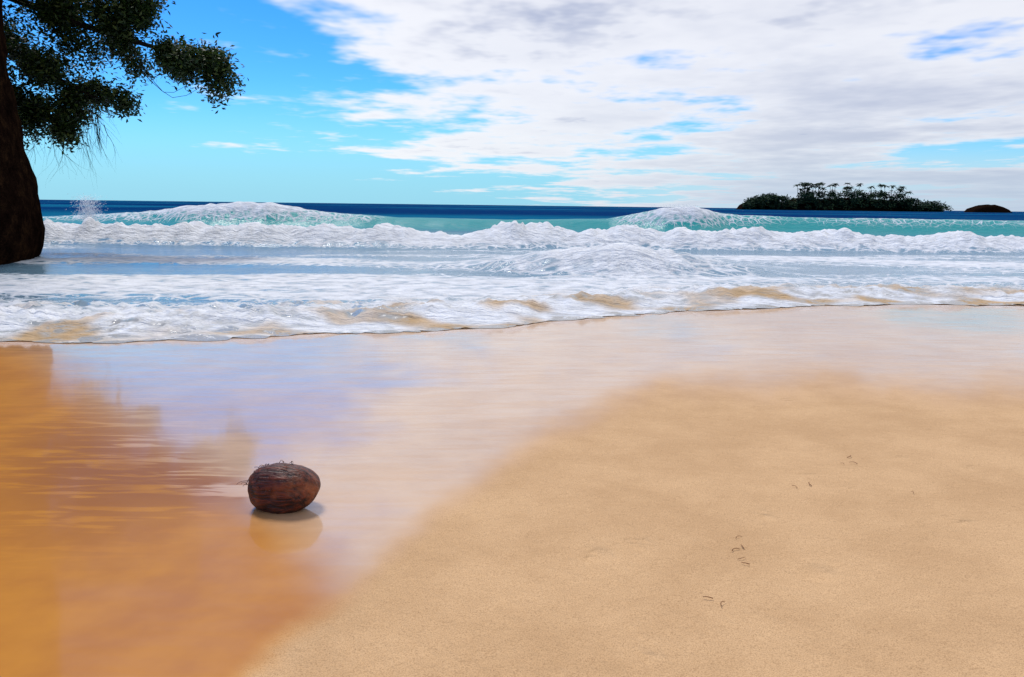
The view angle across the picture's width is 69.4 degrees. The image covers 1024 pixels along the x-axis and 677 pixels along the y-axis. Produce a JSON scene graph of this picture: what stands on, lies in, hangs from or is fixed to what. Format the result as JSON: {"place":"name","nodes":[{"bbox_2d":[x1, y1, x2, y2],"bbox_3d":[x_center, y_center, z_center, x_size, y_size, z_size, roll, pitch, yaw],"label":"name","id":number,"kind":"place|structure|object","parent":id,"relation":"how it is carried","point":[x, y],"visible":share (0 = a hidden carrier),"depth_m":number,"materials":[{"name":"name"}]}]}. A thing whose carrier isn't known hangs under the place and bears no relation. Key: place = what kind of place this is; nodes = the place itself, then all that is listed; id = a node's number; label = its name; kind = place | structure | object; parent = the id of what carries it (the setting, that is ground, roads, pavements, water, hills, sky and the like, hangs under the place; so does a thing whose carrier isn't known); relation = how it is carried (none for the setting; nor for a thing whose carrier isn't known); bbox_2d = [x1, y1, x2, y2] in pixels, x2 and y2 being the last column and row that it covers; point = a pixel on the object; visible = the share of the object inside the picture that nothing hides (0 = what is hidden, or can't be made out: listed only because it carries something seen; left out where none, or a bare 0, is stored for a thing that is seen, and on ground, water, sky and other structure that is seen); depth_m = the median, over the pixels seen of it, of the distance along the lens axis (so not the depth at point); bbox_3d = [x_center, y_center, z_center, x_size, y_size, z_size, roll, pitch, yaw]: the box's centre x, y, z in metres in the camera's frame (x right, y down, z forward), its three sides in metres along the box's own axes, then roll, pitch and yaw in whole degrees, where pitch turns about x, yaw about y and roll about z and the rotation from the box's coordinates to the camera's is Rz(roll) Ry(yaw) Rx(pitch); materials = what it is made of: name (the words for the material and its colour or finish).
{"place":"outdoors","nodes":[
{"label":"outdoors","id":0,"kind":"place"},
{"bbox_2d":[2,0,248,184],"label":"tree","id":1,"kind":"object","parent":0,"point":[183,63],"depth_m":20.62,"materials":[{"name":"green plant"}]},
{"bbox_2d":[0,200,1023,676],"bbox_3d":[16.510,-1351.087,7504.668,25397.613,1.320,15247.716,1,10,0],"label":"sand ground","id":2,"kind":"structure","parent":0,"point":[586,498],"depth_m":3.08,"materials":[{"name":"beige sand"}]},
{"bbox_2d":[0,0,44,264],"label":"trunk","id":3,"kind":"object","parent":2,"relation":"on","point":[22,231],"visible":0.82,"depth_m":17.14,"materials":[{"name":"brown wood"}]},
{"bbox_2d":[2,0,175,150],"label":"dense tree leaves","id":4,"kind":"object","parent":3,"relation":"on","point":[9,33],"visible":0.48,"depth_m":20.61,"materials":[{"name":"green plant"}]},
{"bbox_2d":[236,461,320,513],"bbox_3d":[-0.948,0.604,3.042,0.330,0.212,0.253,-1,22,13],"label":"coconut","id":5,"kind":"object","parent":2,"relation":"on","point":[280,488],"visible":0.97,"depth_m":2.96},
{"bbox_2d":[703,455,913,605],"bbox_3d":[1.170,0.689,2.897,1.772,0.035,0.405,-9,14,-43],"label":"sand debris","id":6,"kind":"object","parent":2,"relation":"on","point":[743,547],"visible":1,"depth_m":2.54,"materials":[{"name":"brown"}]},
{"bbox_2d":[0,200,1023,342],"bbox_3d":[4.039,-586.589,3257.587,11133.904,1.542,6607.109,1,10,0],"label":"sea water","id":7,"kind":"structure","parent":0,"point":[127,271],"depth_m":16.36,"materials":[{"name":"white liquid"}]},
{"bbox_2d":[66,193,700,221],"bbox_3d":[-3.143,-6.138,35.661,31.624,1.185,3.347,-4,11,-25],"label":"sea spray","id":8,"kind":"object","parent":7,"relation":"on","point":[89,211],"visible":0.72,"depth_m":29.63,"materials":[{"name":"white liquid"}]},
{"bbox_2d":[964,204,1011,212],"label":"island rock","id":9,"kind":"object","parent":7,"relation":"in","point":[986,208],"visible":0.98,"depth_m":679.23,"materials":[{"name":"brown stone"}]},
{"bbox_2d":[2,0,1023,211],"label":"sky","id":10,"kind":"structure","parent":0,"point":[614,103],"materials":[{"name":"blue"}]},
{"bbox_2d":[736,198,943,211],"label":"island","id":11,"kind":"structure","parent":0,"point":[858,208],"depth_m":676.33,"materials":[{"name":"green plant"}]},
{"bbox_2d":[742,189,953,211],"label":"island canopy","id":12,"kind":"object","parent":11,"relation":"on","point":[855,197],"visible":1,"depth_m":667.80,"materials":[{"name":"green plant"}]},
{"bbox_2d":[793,182,912,197],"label":"palm trees","id":13,"kind":"object","parent":12,"relation":"on","point":[811,185],"visible":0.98,"depth_m":669.70,"materials":[{"name":"green plant"}]}
]}

